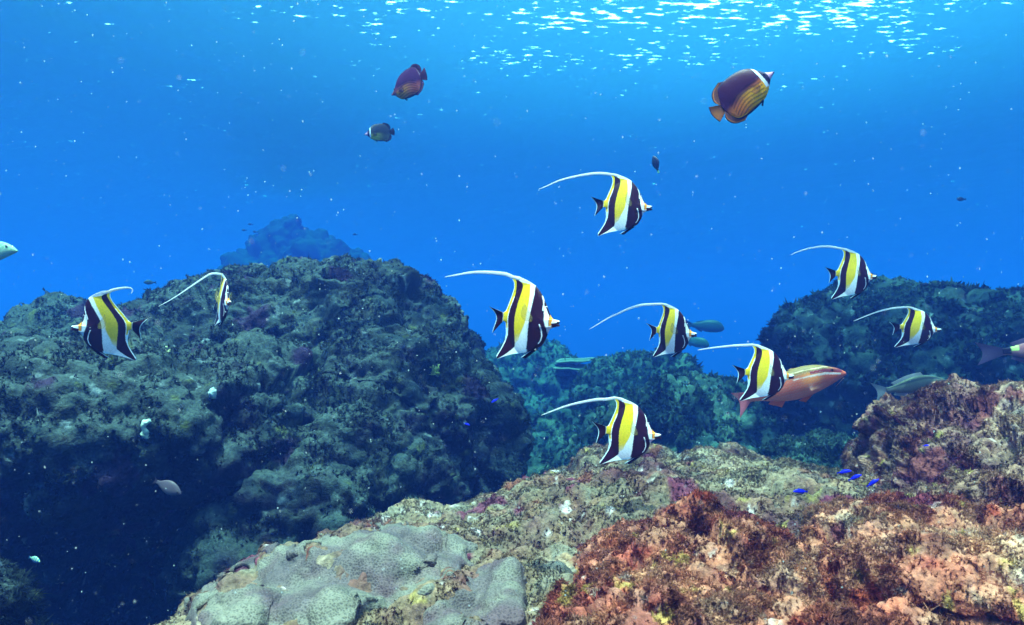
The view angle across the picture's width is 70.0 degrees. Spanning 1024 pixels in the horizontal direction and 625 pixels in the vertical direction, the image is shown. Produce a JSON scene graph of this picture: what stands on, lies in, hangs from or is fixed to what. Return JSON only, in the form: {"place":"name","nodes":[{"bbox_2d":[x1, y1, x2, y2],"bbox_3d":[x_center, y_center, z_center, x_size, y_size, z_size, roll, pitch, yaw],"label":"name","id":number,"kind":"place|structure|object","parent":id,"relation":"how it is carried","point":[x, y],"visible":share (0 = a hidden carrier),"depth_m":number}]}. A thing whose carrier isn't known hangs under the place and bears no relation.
{"place":"outdoors","nodes":[
{"label":"outdoors","id":0,"kind":"place"},
{"bbox_2d":[0,241,17,259],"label":"wrasse","id":1,"kind":"object","parent":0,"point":[7,250],"visible":1,"depth_m":2.97},
{"bbox_2d":[28,556,39,562],"bbox_3d":[-1.373,0.709,2.101,0.047,0.020,0.008,13,5,20],"label":"damselfish","id":2,"kind":"object","parent":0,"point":[35,559],"visible":1,"depth_m":2.10},
{"bbox_2d":[71,287,146,359],"bbox_3d":[-1.073,0.027,1.954,0.179,0.198,0.056,5,2,-30],"label":"moorish idol","id":3,"kind":"object","parent":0,"point":[105,325],"visible":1,"depth_m":1.94},
{"bbox_2d":[143,280,155,284],"bbox_3d":[-3.219,-0.269,6.503,0.106,0.042,0.017,0,0,-20],"label":"damselfish","id":4,"kind":"object","parent":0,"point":[148,282],"visible":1,"depth_m":6.50},
{"bbox_2d":[152,477,180,494],"bbox_3d":[-1.273,0.643,2.701,0.122,0.053,0.022,22,4,9],"label":"damselfish","id":5,"kind":"object","parent":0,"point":[169,487],"visible":1,"depth_m":2.69},
{"bbox_2d":[160,273,230,325],"bbox_3d":[-1.101,-0.046,2.580,0.417,0.187,0.060,0,0,33],"label":"moorish idol","id":6,"kind":"object","parent":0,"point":[223,301],"visible":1,"depth_m":2.49},
{"bbox_2d":[364,123,394,141],"bbox_3d":[-0.616,-0.836,3.402,0.140,0.091,0.021,-8,1,-10],"label":"butterflyfish","id":7,"kind":"object","parent":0,"point":[379,132],"visible":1,"depth_m":3.40},
{"bbox_2d":[0,300,797,381],"label":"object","id":8,"kind":"structure","parent":0,"point":[742,320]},
{"bbox_2d":[391,64,426,100],"bbox_3d":[-0.366,-0.810,2.591,0.182,0.118,0.028,-18,-11,37],"label":"butterflyfish","id":9,"kind":"object","parent":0,"point":[409,83],"visible":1,"depth_m":2.58},
{"bbox_2d":[446,271,559,358],"bbox_3d":[-0.028,0.004,1.625,0.303,0.197,0.056,0,-2,31],"label":"moorish idol","id":10,"kind":"object","parent":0,"point":[529,320],"visible":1,"depth_m":1.58},
{"bbox_2d":[0,0,1023,299],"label":"water","id":11,"kind":"structure","parent":0,"point":[160,142],"depth_m":14.45},
{"bbox_2d":[540,172,651,235],"bbox_3d":[0.242,-0.317,2.137,0.331,0.189,0.056,0,-4,6],"label":"moorish idol","id":12,"kind":"object","parent":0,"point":[624,205],"visible":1,"depth_m":2.12},
{"bbox_2d":[543,397,660,463],"bbox_3d":[0.237,0.315,1.957,0.319,0.181,0.056,0,-3,8],"label":"moorish idol","id":13,"kind":"object","parent":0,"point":[630,432],"visible":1,"depth_m":1.94},
{"bbox_2d":[590,303,696,356],"bbox_3d":[0.441,0.060,2.500,0.395,0.185,0.056,0,5,35],"label":"moorish idol","id":14,"kind":"object","parent":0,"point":[674,332],"visible":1,"depth_m":2.43},
{"bbox_2d":[652,156,659,172],"bbox_3d":[0.630,-0.648,3.198,0.035,0.084,0.014,-23,-15,38],"label":"damselfish","id":15,"kind":"object","parent":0,"point":[655,162],"visible":1,"depth_m":3.19},
{"bbox_2d":[688,337,708,347],"bbox_3d":[2.862,0.459,11.523,0.499,0.174,0.089,12,6,30],"label":"parrotfish","id":16,"kind":"object","parent":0,"point":[699,342],"visible":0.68,"depth_m":11.45},
{"bbox_2d":[686,320,723,331],"bbox_3d":[3.163,0.218,12.012,0.630,0.219,0.112,6,1,12],"label":"parrotfish","id":17,"kind":"object","parent":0,"point":[710,326],"visible":0.94,"depth_m":11.96},
{"bbox_2d":[709,69,773,123],"bbox_3d":[0.553,-0.524,1.752,0.173,0.113,0.026,-35,-5,6],"label":"butterflyfish","id":18,"kind":"object","parent":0,"point":[739,96],"visible":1,"depth_m":1.75},
{"bbox_2d":[700,344,793,400],"bbox_3d":[0.715,0.183,2.237,0.289,0.176,0.056,0,-3,4],"label":"moorish idol","id":19,"kind":"object","parent":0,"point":[766,373],"visible":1,"depth_m":2.23},
{"bbox_2d":[731,365,845,417],"bbox_3d":[0.895,0.244,2.363,0.356,0.116,0.058,-18,-4,13],"label":"goatfish","id":20,"kind":"object","parent":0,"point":[806,383],"visible":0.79,"depth_m":2.34},
{"bbox_2d":[793,488,807,493],"bbox_3d":[0.770,0.477,1.951,0.044,0.015,0.006,4,-1,-12],"label":"blue damselfish","id":21,"kind":"object","parent":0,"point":[801,491],"visible":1,"depth_m":1.95},
{"bbox_2d":[755,427,858,470],"bbox_3d":[1.821,1.076,4.083,1.106,0.832,0.982,0,0,0],"label":"reef boulder","id":22,"kind":"object","parent":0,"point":[824,447],"visible":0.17,"depth_m":4.01},
{"bbox_2d":[791,246,876,298],"bbox_3d":[1.148,-0.143,2.612,0.298,0.193,0.056,0,-1,5],"label":"moorish idol","id":23,"kind":"object","parent":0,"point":[853,274],"visible":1,"depth_m":2.60},
{"bbox_2d":[837,469,850,473],"bbox_3d":[0.909,0.436,2.001,0.039,0.014,0.006,-12,-2,12],"label":"blue damselfish","id":24,"kind":"object","parent":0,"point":[844,471],"visible":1,"depth_m":2.00},
{"bbox_2d":[848,474,860,480],"bbox_3d":[0.915,0.440,1.951,0.038,0.013,0.005,-27,-5,10],"label":"blue damselfish","id":25,"kind":"object","parent":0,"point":[855,476],"visible":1,"depth_m":1.95},
{"bbox_2d":[867,479,878,486],"bbox_3d":[0.937,0.443,1.901,0.037,0.013,0.005,-36,-7,10],"label":"blue damselfish","id":26,"kind":"object","parent":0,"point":[872,482],"visible":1,"depth_m":1.90},
{"bbox_2d":[855,306,940,347],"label":"moorish idol","id":27,"kind":"object","parent":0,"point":[918,327],"visible":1,"depth_m":2.83},
{"bbox_2d":[871,372,944,400],"bbox_3d":[1.575,0.292,2.908,0.262,0.087,0.034,-15,-5,17],"label":"goatfish","id":28,"kind":"object","parent":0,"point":[904,385],"visible":0.85,"depth_m":2.90},
{"bbox_2d":[975,338,1023,364],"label":"goatfish","id":29,"kind":"object","parent":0,"point":[1015,351],"visible":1,"depth_m":3.12},
{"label":"seabed","id":30,"kind":"structure","parent":0,"visible":0},
{"bbox_2d":[0,555,59,624],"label":"reef boulder","id":31,"kind":"object","parent":30,"relation":"on","point":[22,602],"visible":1,"depth_m":2.03},
{"bbox_2d":[0,253,534,624],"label":"reef boulder","id":32,"kind":"object","parent":30,"relation":"on","point":[333,405],"visible":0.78,"depth_m":3.33},
{"bbox_2d":[140,418,150,438],"bbox_3d":[-1.409,0.448,2.819,0.044,0.081,0.049,0,0,-32],"label":"sponge crust","id":33,"kind":"object","parent":32,"relation":"attached to","point":[144,434],"visible":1,"depth_m":2.80},
{"bbox_2d":[208,387,216,398],"bbox_3d":[-1.254,0.336,3.062,0.036,0.058,0.051,0,0,-23],"label":"sponge crust","id":34,"kind":"object","parent":32,"relation":"attached to","point":[212,392],"visible":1,"depth_m":3.04},
{"bbox_2d":[429,364,439,376],"bbox_3d":[-0.418,0.309,3.887,0.052,0.078,0.108,0,0,27],"label":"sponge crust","id":35,"kind":"object","parent":32,"relation":"attached to","point":[434,372],"visible":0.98,"depth_m":3.88},
{"bbox_2d":[217,214,370,269],"bbox_3d":[-6.036,0.064,21.999,5.258,6.068,3.857,0,0,-24],"label":"reef pinnacle","id":36,"kind":"object","parent":30,"relation":"on","point":[275,240],"visible":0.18,"depth_m":21.46},
{"bbox_2d":[155,441,885,624],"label":"reef ledge","id":37,"kind":"object","parent":30,"relation":"on","point":[544,526],"visible":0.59,"depth_m":2.10},
{"bbox_2d":[183,521,477,624],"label":"encrusting coral","id":38,"kind":"object","parent":37,"relation":"on","point":[390,560],"visible":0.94,"depth_m":1.70},
{"bbox_2d":[423,557,526,624],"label":"encrusting coral","id":39,"kind":"object","parent":37,"relation":"on","point":[497,595],"visible":0.97,"depth_m":1.56},
{"bbox_2d":[530,487,1023,624],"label":"reef outcrop","id":40,"kind":"object","parent":37,"relation":"on","point":[705,557],"visible":0.98,"depth_m":1.40},
{"bbox_2d":[839,373,1023,508],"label":"reef outcrop","id":41,"kind":"object","parent":37,"relation":"on","point":[970,433],"visible":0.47,"depth_m":2.19},
{"bbox_2d":[485,338,581,464],"bbox_3d":[0.433,1.642,9.665,2.854,2.767,5.491,0,0,0],"label":"reef mound","id":42,"kind":"object","parent":30,"relation":"on","point":[538,382],"visible":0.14,"depth_m":10.16},
{"bbox_2d":[553,363,586,370],"bbox_3d":[0.960,0.967,10.122,0.773,0.472,0.516,-2,4,0],"label":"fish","id":43,"kind":"object","parent":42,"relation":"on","point":[569,367],"visible":0.27,"depth_m":10.20},
{"bbox_2d":[556,357,593,377],"bbox_3d":[0.909,0.878,10.312,0.583,0.456,0.378,-3,3,0],"label":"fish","id":44,"kind":"object","parent":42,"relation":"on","point":[574,361],"visible":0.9,"depth_m":10.27},
{"bbox_2d":[565,347,747,414],"bbox_3d":[1.986,1.499,8.636,2.893,2.358,1.683,0,0,-14],"label":"reef mound","id":45,"kind":"object","parent":30,"relation":"on","point":[616,374],"visible":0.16,"depth_m":8.13},
{"bbox_2d":[526,366,787,476],"bbox_3d":[1.477,1.478,6.028,3.433,2.061,2.998,0,0,0],"label":"reef mound","id":46,"kind":"object","parent":30,"relation":"on","point":[682,409],"visible":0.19,"depth_m":5.56},
{"bbox_2d":[755,273,1023,436],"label":"reef boulder","id":47,"kind":"object","parent":30,"relation":"on","point":[820,327],"visible":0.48,"depth_m":5.15}
]}

